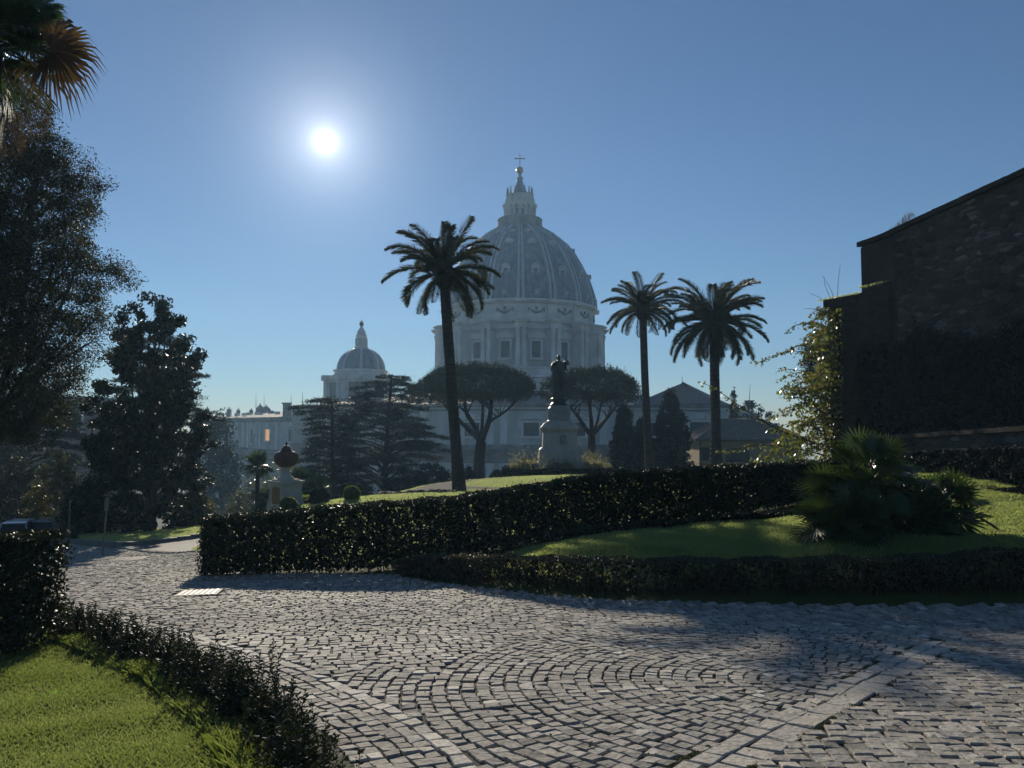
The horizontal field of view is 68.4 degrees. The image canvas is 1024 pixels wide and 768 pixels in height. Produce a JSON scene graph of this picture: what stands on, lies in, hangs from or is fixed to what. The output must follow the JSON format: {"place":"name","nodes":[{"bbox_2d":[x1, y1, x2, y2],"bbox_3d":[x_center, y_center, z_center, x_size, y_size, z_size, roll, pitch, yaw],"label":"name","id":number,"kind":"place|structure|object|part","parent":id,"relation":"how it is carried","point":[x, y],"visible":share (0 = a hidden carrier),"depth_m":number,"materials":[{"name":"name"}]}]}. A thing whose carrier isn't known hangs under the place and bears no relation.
{"place":"outdoors","nodes":[
{"label":"outdoors","id":0,"kind":"place"},
{"bbox_2d":[128,517,308,550],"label":"side road","id":1,"kind":"structure","parent":0,"point":[186,545],"depth_m":28.71,"materials":[{"name":"grey stone"}]},
{"bbox_2d":[412,477,512,490],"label":"path","id":2,"kind":"structure","parent":0,"point":[444,485],"depth_m":46.13,"materials":[{"name":"grey gravel"}]},
{"bbox_2d":[0,0,1023,464],"label":"sky","id":3,"kind":"structure","parent":0,"point":[266,157],"materials":[{"name":"blue"}]},
{"bbox_2d":[3,543,1023,767],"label":"road","id":4,"kind":"structure","parent":0,"point":[476,763],"depth_m":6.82,"materials":[{"name":"grey stone"}]},
{"bbox_2d":[107,556,149,561],"bbox_3d":[-12.184,5.576,24.004,0.950,0.040,1.500,1,-8,-14],"label":"service cover","id":5,"kind":"object","parent":4,"relation":"on","point":[128,558],"visible":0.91,"depth_m":23.93,"materials":[{"name":"stone"}]},
{"bbox_2d":[173,588,222,596],"bbox_3d":[-5.559,3.711,13.372,0.700,0.039,0.950,1,-9,-14],"label":"drain grate","id":6,"kind":"object","parent":4,"relation":"on","point":[201,592],"visible":0.99,"depth_m":13.22,"materials":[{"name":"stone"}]},
{"bbox_2d":[155,575,1014,751],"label":"leaf litter","id":7,"kind":"object","parent":4,"relation":"on","point":[819,737],"visible":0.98,"depth_m":11.27,"materials":[{"name":"brown plant"}]},
{"bbox_2d":[449,625,956,767],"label":"joint moss","id":8,"kind":"object","parent":4,"relation":"on","point":[687,757],"visible":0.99,"depth_m":6.10,"materials":[{"name":"green plant"}]},
{"bbox_2d":[75,466,1023,605],"bbox_3d":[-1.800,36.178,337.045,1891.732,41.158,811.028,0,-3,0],"label":"ground","id":9,"kind":"structure","parent":0,"point":[903,597],"depth_m":11.93,"materials":[{"name":"soil"}]},
{"bbox_2d":[0,518,36,531],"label":"parked car","id":10,"kind":"object","parent":9,"relation":"on","point":[14,525],"visible":0.19,"depth_m":44.95,"materials":[{"name":"paint"}]},
{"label":"windows","id":11,"kind":"part","parent":10,"relation":"part of","materials":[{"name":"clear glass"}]},
{"bbox_2d":[0,455,50,522],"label":"evergreen shrub","id":12,"kind":"object","parent":9,"relation":"on","point":[15,501],"visible":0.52,"depth_m":55.55,"materials":[{"name":"green plant"}]},
{"bbox_2d":[0,522,75,654],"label":"clipped hedge","id":13,"kind":"object","parent":9,"relation":"on","point":[30,592],"visible":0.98,"depth_m":8.09,"materials":[{"name":"green plant"}]},
{"bbox_2d":[0,390,98,520],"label":"cedar tree","id":14,"kind":"object","parent":9,"relation":"on","point":[5,450],"visible":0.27,"depth_m":69.67,"materials":[{"name":"green plant"}]},
{"bbox_2d":[18,451,82,517],"bbox_3d":[-30.098,7.358,49.628,3.810,5.858,3.558,0,-3,0],"label":"evergreen shrub","id":15,"kind":"object","parent":9,"relation":"on","point":[68,480],"visible":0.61,"depth_m":49.30,"materials":[{"name":"green plant"}]},
{"bbox_2d":[30,516,70,529],"bbox_3d":[-28.839,9.224,47.554,1.800,1.727,4.400,0,-3,-6],"label":"parked car","id":16,"kind":"object","parent":9,"relation":"on","point":[35,524],"visible":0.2,"depth_m":45.93,"materials":[{"name":"grey paint"}]},
{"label":"windows","id":17,"kind":"part","parent":16,"relation":"part of","materials":[{"name":"black glass"}]},
{"bbox_2d":[0,0,105,161],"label":"tall fan palm","id":18,"kind":"object","parent":9,"relation":"on","point":[32,28],"visible":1,"depth_m":10.02,"materials":[{"name":"green plant"}]},
{"bbox_2d":[0,396,128,532],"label":"pink palace","id":19,"kind":"structure","parent":9,"relation":"on","point":[75,441],"depth_m":117.66,"materials":[{"name":"paint"}]},
{"bbox_2d":[70,416,83,434],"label":"window","id":20,"kind":"structure","parent":19,"relation":"in","point":[79,419],"depth_m":117.60,"materials":[{"name":"glass"}]},
{"bbox_2d":[56,531,79,538],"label":"hedge","id":21,"kind":"object","parent":9,"relation":"on","point":[74,535],"visible":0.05,"depth_m":33.72,"materials":[{"name":"green plant"}]},
{"bbox_2d":[68,500,70,538],"bbox_3d":[-19.231,6.004,32.713,0.092,1.925,0.092,1,-4,-22],"label":"marker post","id":22,"kind":"object","parent":9,"relation":"on","point":[69,517],"visible":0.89,"depth_m":32.70,"materials":[{"name":"stone"}]},
{"bbox_2d":[0,76,148,450],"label":"holm oak","id":23,"kind":"object","parent":9,"relation":"on","point":[18,250],"visible":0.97,"depth_m":23.95,"materials":[{"name":"green plant"}]},
{"bbox_2d":[53,472,103,531],"bbox_3d":[-24.658,7.048,43.727,2.854,3.983,2.879,0,-3,0],"label":"evergreen shrub","id":24,"kind":"object","parent":9,"relation":"on","point":[77,513],"visible":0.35,"depth_m":42.92,"materials":[{"name":"green plant"}]},
{"bbox_2d":[102,498,108,555],"bbox_3d":[-14.169,5.023,26.240,0.235,2.107,0.095,0,-3,0],"label":"road sign","id":25,"kind":"object","parent":9,"relation":"on","point":[106,505],"visible":0.92,"depth_m":26.24,"materials":[{"name":"metal"}]},
{"bbox_2d":[0,627,220,767],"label":"grass","id":26,"kind":"structure","parent":9,"relation":"on","point":[115,718],"depth_m":5.46,"materials":[{"name":"green plant"}]},
{"bbox_2d":[14,666,211,761],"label":"lawn weeds","id":27,"kind":"object","parent":26,"relation":"on","point":[35,694],"visible":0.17,"depth_m":6.21,"materials":[{"name":"green plant"}]},
{"bbox_2d":[1,617,282,767],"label":"tall grass","id":28,"kind":"structure","parent":9,"relation":"on","point":[229,750],"depth_m":5.59,"materials":[{"name":"green plant"}]},
{"bbox_2d":[70,291,221,533],"bbox_3d":[-20.346,1.700,42.039,7.650,13.786,7.341,0,-3,0],"label":"magnolia tree","id":29,"kind":"object","parent":9,"relation":"on","point":[148,450],"visible":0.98,"depth_m":40.70,"materials":[{"name":"green plant"}]},
{"bbox_2d":[79,335,227,517],"bbox_3d":[-29.669,4.392,61.632,10.683,17.117,10.678,-2,-4,27],"label":"cedar tree","id":30,"kind":"object","parent":9,"relation":"on","point":[195,409],"visible":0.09,"depth_m":61.17,"materials":[{"name":"green plant"}]},
{"bbox_2d":[77,525,229,541],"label":"grass","id":31,"kind":"structure","parent":9,"relation":"on","point":[138,535],"depth_m":33.97,"materials":[{"name":"green plant"}]},
{"bbox_2d":[50,521,260,546],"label":"kerb","id":32,"kind":"structure","parent":9,"relation":"on","point":[114,543],"depth_m":30.29,"materials":[{"name":"stone"}]},
{"bbox_2d":[173,492,218,525],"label":"evergreen shrub","id":33,"kind":"object","parent":9,"relation":"on","point":[210,508],"visible":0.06,"depth_m":45.61,"materials":[{"name":"green plant"}]},
{"bbox_2d":[201,407,250,514],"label":"dark conifer","id":34,"kind":"object","parent":9,"relation":"on","point":[226,484],"visible":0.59,"depth_m":123.29,"materials":[{"name":"green plant"}]},
{"bbox_2d":[222,474,268,513],"bbox_3d":[-17.747,8.401,51.705,4.208,4.496,4.413,2,-4,-30],"label":"garden shrub","id":35,"kind":"object","parent":9,"relation":"on","point":[234,507],"visible":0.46,"depth_m":50.90,"materials":[{"name":"green plant"}]},
{"bbox_2d":[241,449,273,510],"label":"fan palm","id":36,"kind":"object","parent":9,"relation":"on","point":[257,459],"visible":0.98,"depth_m":49.55,"materials":[{"name":"green plant"}]},
{"bbox_2d":[190,687,356,767],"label":"soil strip","id":37,"kind":"object","parent":9,"relation":"on","point":[348,763],"visible":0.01,"depth_m":4.78,"materials":[{"name":"brown soil"}]},
{"bbox_2d":[0,588,364,767],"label":"shrub border","id":38,"kind":"object","parent":37,"relation":"on","point":[291,740],"visible":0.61,"depth_m":5.63,"materials":[{"name":"green plant"}]},
{"bbox_2d":[261,461,297,484],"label":"garden shrub","id":39,"kind":"object","parent":9,"relation":"on","point":[266,483],"visible":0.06,"depth_m":63.46,"materials":[{"name":"green plant"}]},
{"bbox_2d":[266,467,304,510],"bbox_3d":[-10.750,5.197,35.763,1.345,2.481,1.345,-3,-4,38],"label":"vase pedestal","id":40,"kind":"object","parent":9,"relation":"on","point":[285,483],"visible":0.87,"depth_m":35.48,"materials":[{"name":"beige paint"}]},
{"bbox_2d":[274,442,298,466],"bbox_3d":[-10.750,3.356,35.868,1.149,1.208,1.149,0,-3,0],"label":"vase","id":41,"kind":"object","parent":40,"relation":"on","point":[285,456],"visible":1,"depth_m":35.48,"materials":[{"name":"ceramic"}]},
{"bbox_2d":[279,496,298,509],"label":"ball shrub","id":42,"kind":"object","parent":9,"relation":"on","point":[288,502],"visible":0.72,"depth_m":33.01,"materials":[{"name":"green plant"}]},
{"bbox_2d":[249,464,333,511],"bbox_3d":[-16.229,8.220,53.796,6.128,4.848,5.582,2,-4,-37],"label":"shrub","id":43,"kind":"object","parent":9,"relation":"on","point":[311,483],"visible":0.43,"depth_m":53.51,"materials":[{"name":"green plant"}]},
{"bbox_2d":[303,495,309,503],"bbox_3d":[-10.038,5.656,36.718,1.405,0.512,1.246,1,-3,-17],"label":"planter","id":44,"kind":"object","parent":9,"relation":"on","point":[305,499],"visible":0.42,"depth_m":36.41,"materials":[{"name":"ceramic"}]},
{"bbox_2d":[308,488,329,503],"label":"ball shrub","id":45,"kind":"object","parent":9,"relation":"on","point":[316,496],"visible":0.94,"depth_m":34.95,"materials":[{"name":"green plant"}]},
{"bbox_2d":[284,396,381,499],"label":"cedar tree","id":46,"kind":"object","parent":9,"relation":"on","point":[332,470],"visible":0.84,"depth_m":68.97,"materials":[{"name":"green plant"}]},
{"bbox_2d":[342,485,360,500],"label":"ball shrub","id":47,"kind":"object","parent":9,"relation":"on","point":[351,492],"visible":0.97,"depth_m":34.03,"materials":[{"name":"green plant"}]},
{"bbox_2d":[331,478,373,498],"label":"garden shrub","id":48,"kind":"object","parent":9,"relation":"on","point":[339,491],"visible":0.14,"depth_m":61.27,"materials":[{"name":"green plant"}]},
{"bbox_2d":[377,467,381,491],"bbox_3d":[-10.160,8.050,57.637,0.335,3.437,0.387,0,-3,0],"label":"street lamp","id":49,"kind":"object","parent":9,"relation":"on","point":[379,471],"visible":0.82,"depth_m":57.62,"materials":[{"name":"metal"}]},
{"bbox_2d":[312,373,450,488],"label":"cedar tree","id":50,"kind":"object","parent":9,"relation":"on","point":[385,457],"visible":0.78,"depth_m":76.20,"materials":[{"name":"green plant"}]},
{"bbox_2d":[375,491,392,494],"bbox_3d":[-6.750,5.936,40.270,1.224,0.415,0.959,1,-4,-23],"label":"rock","id":51,"kind":"object","parent":9,"relation":"on","point":[383,492],"visible":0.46,"depth_m":40.15,"materials":[{"name":"stone"}]},
{"bbox_2d":[377,473,423,491],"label":"garden shrub","id":52,"kind":"object","parent":9,"relation":"on","point":[393,484],"visible":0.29,"depth_m":64.99,"materials":[{"name":"green plant"}]},
{"bbox_2d":[411,462,451,485],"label":"garden shrub","id":53,"kind":"object","parent":9,"relation":"on","point":[443,475],"visible":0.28,"depth_m":68.78,"materials":[{"name":"green plant"}]},
{"bbox_2d":[427,489,440,492],"bbox_3d":[-3.861,5.521,38.419,1.052,0.364,0.703,0,-3,0],"label":"rock","id":54,"kind":"object","parent":9,"relation":"on","point":[430,490],"visible":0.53,"depth_m":38.17,"materials":[{"name":"stone"}]},
{"bbox_2d":[381,214,500,490],"bbox_3d":[-3.756,-1.565,42.091,6.472,15.165,7.046,-2,-4,28],"label":"date palm","id":55,"kind":"object","parent":9,"relation":"on","point":[436,259],"visible":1,"depth_m":41.68,"materials":[{"name":"green plant"}]},
{"bbox_2d":[188,155,729,514],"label":"basilica","id":56,"kind":"structure","parent":9,"relation":"on","point":[534,317],"depth_m":267.74,"materials":[{"name":"stone"}]},
{"bbox_2d":[227,407,231,415],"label":"roof statue","id":57,"kind":"object","parent":56,"relation":"on","point":[229,412],"visible":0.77,"depth_m":310.56,"materials":[{"name":"stone"}]},
{"bbox_2d":[464,465,476,479],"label":"garden shrub","id":58,"kind":"object","parent":9,"relation":"on","point":[470,474],"visible":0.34,"depth_m":71.29,"materials":[{"name":"green plant"}]},
{"bbox_2d":[404,360,539,478],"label":"umbrella pine","id":59,"kind":"object","parent":9,"relation":"on","point":[515,385],"visible":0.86,"depth_m":90.15,"materials":[{"name":"green plant"}]},
{"bbox_2d":[191,470,770,569],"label":"grass","id":60,"kind":"structure","parent":9,"relation":"on","point":[480,482],"depth_m":35.87,"materials":[{"name":"green plant"}]},
{"bbox_2d":[488,469,501,477],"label":"shrub","id":61,"kind":"object","parent":9,"relation":"on","point":[496,473],"visible":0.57,"depth_m":71.48,"materials":[{"name":"green plant"}]},
{"bbox_2d":[194,456,912,575],"bbox_3d":[2.418,3.214,19.464,19.679,2.531,1.399,1,-3,-17],"label":"clipped hedge","id":62,"kind":"object","parent":9,"relation":"on","point":[755,481],"visible":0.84,"depth_m":18.03,"materials":[{"name":"green plant"}]},
{"bbox_2d":[506,417,611,468],"bbox_3d":[3.879,5.492,61.793,9.027,5.673,7.195,0,-3,0],"label":"flower bed","id":63,"kind":"object","parent":9,"relation":"on","point":[526,463],"visible":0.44,"depth_m":60.08,"materials":[{"name":"green plant"}]},
{"bbox_2d":[534,396,585,468],"bbox_3d":[3.879,4.729,61.831,4.133,7.402,4.133,0,-3,0],"label":"statue pedestal","id":64,"kind":"object","parent":9,"relation":"on","point":[559,428],"visible":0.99,"depth_m":60.45,"materials":[{"name":"stone"}]},
{"bbox_2d":[551,355,568,395],"bbox_3d":[3.956,-0.685,62.159,1.560,3.445,0.824,0,-3,0],"label":"bronze statue","id":65,"kind":"object","parent":64,"relation":"on","point":[558,367],"visible":1,"depth_m":61.88,"materials":[{"name":"brown metal"}]},
{"bbox_2d":[501,464,622,476],"bbox_3d":[4.098,7.567,61.676,9.984,1.840,8.164,0,-3,0],"label":"ring hedge","id":66,"kind":"object","parent":9,"relation":"on","point":[508,471],"visible":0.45,"depth_m":58.39,"materials":[{"name":"green plant"}]},
{"bbox_2d":[534,362,641,460],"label":"umbrella pine","id":67,"kind":"object","parent":9,"relation":"on","point":[618,381],"visible":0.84,"depth_m":88.61,"materials":[{"name":"green plant"}]},
{"bbox_2d":[423,508,800,560],"bbox_3d":[2.549,3.518,16.931,9.203,1.360,0.656,0,-3,-5],"label":"hedge","id":68,"kind":"object","parent":9,"relation":"on","point":[582,531],"visible":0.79,"depth_m":16.79,"materials":[{"name":"green plant"}]},
{"bbox_2d":[607,402,640,470],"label":"cypress","id":69,"kind":"object","parent":9,"relation":"on","point":[624,448],"visible":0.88,"depth_m":77.05,"materials":[{"name":"green plant"}]},
{"bbox_2d":[601,271,685,467],"bbox_3d":[10.513,-0.883,60.115,6.364,15.753,5.775,1,-3,-18],"label":"date palm","id":70,"kind":"object","parent":9,"relation":"on","point":[645,309],"visible":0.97,"depth_m":59.84,"materials":[{"name":"green plant"}]},
{"bbox_2d":[634,416,652,468],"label":"cypress","id":71,"kind":"object","parent":9,"relation":"on","point":[639,430],"visible":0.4,"depth_m":81.02,"materials":[{"name":"green plant"}]},
{"bbox_2d":[651,387,694,468],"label":"cypress","id":72,"kind":"object","parent":9,"relation":"on","point":[671,442],"visible":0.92,"depth_m":74.97,"materials":[{"name":"green plant"}]},
{"bbox_2d":[651,382,753,418],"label":"palace wing","id":73,"kind":"structure","parent":9,"relation":"on","point":[685,393],"depth_m":218.60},
{"bbox_2d":[390,545,1023,596],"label":"hedge","id":74,"kind":"object","parent":9,"relation":"on","point":[457,566],"visible":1,"depth_m":12.02,"materials":[{"name":"green plant"}]},
{"bbox_2d":[662,278,769,465],"bbox_3d":[14.012,-0.948,52.059,7.075,13.221,7.333,0,-3,0],"label":"date palm","id":75,"kind":"object","parent":9,"relation":"on","point":[716,329],"visible":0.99,"depth_m":51.57,"materials":[{"name":"green plant"}]},
{"bbox_2d":[728,390,738,417],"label":"cypress","id":76,"kind":"object","parent":9,"relation":"on","point":[731,411],"visible":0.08,"depth_m":117.89,"materials":[{"name":"green plant"}]},
{"bbox_2d":[686,418,801,465],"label":"yellow house","id":77,"kind":"structure","parent":9,"relation":"on","point":[738,433],"depth_m":89.74,"materials":[{"name":"paint"}]},
{"bbox_2d":[703,447,709,460],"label":"window","id":78,"kind":"structure","parent":77,"relation":"in","point":[706,450],"depth_m":89.62,"materials":[{"name":"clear glass"}]},
{"bbox_2d":[729,448,744,461],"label":"window","id":79,"kind":"structure","parent":77,"relation":"in","point":[734,457],"depth_m":89.60,"materials":[{"name":"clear glass"}]},
{"bbox_2d":[729,401,779,425],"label":"evergreen shrub","id":80,"kind":"object","parent":9,"relation":"on","point":[752,405],"visible":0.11,"depth_m":116.31,"materials":[{"name":"green plant"}]},
{"bbox_2d":[797,330,828,458],"bbox_3d":[19.126,0.814,45.949,2.960,8.687,2.906,0,-3,0],"label":"dark tree","id":81,"kind":"object","parent":9,"relation":"on","point":[810,366],"visible":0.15,"depth_m":46.04,"materials":[{"name":"green plant"}]},
{"bbox_2d":[818,280,895,457],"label":"wall buttress","id":82,"kind":"structure","parent":9,"relation":"on","point":[867,316],"depth_m":30.35,"materials":[{"name":"brick"}]},
{"bbox_2d":[698,270,843,462],"bbox_3d":[11.647,-0.718,31.131,7.743,8.728,4.025,1,-3,-16],"label":"climbing shrub","id":83,"kind":"object","parent":82,"relation":"attached to","point":[828,350],"visible":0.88,"depth_m":30.99,"materials":[{"name":"green plant"}]},
{"bbox_2d":[786,425,958,550],"bbox_3d":[6.528,2.062,14.205,3.225,2.640,2.259,2,-4,-26],"label":"fan palm","id":84,"kind":"object","parent":9,"relation":"on","point":[834,507],"visible":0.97,"depth_m":13.78,"materials":[{"name":"green plant"}]},
{"bbox_2d":[856,168,1023,432],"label":"stone wall","id":85,"kind":"structure","parent":9,"relation":"on","point":[955,265],"depth_m":26.58,"materials":[{"name":"stone"}]},
{"bbox_2d":[854,316,1023,439],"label":"ivy","id":86,"kind":"object","parent":85,"relation":"attached to","point":[940,358],"visible":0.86,"depth_m":26.66,"materials":[{"name":"green plant"}]},
{"bbox_2d":[856,444,1023,485],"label":"clipped hedge","id":87,"kind":"object","parent":9,"relation":"on","point":[1003,464],"visible":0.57,"depth_m":20.83,"materials":[{"name":"green plant"}]},
{"bbox_2d":[886,465,1001,537],"bbox_3d":[8.038,2.442,14.381,2.497,1.790,1.739,2,-4,-25],"label":"fan palm","id":88,"kind":"object","parent":9,"relation":"on","point":[942,520],"visible":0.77,"depth_m":14.03,"materials":[{"name":"green plant"}]},
{"bbox_2d":[878,425,1023,451],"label":"terrace wall","id":89,"kind":"structure","parent":9,"relation":"on","point":[982,437],"depth_m":23.36,"materials":[{"name":"brick"}]},
{"bbox_2d":[922,475,1023,493],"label":"hedge","id":90,"kind":"object","parent":9,"relation":"on","point":[1016,489],"visible":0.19,"depth_m":18.81,"materials":[{"name":"green plant"}]},
{"bbox_2d":[429,471,1023,589],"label":"grass","id":91,"kind":"structure","parent":0,"point":[728,539],"depth_m":14.15,"materials":[{"name":"green plant"}]}
]}

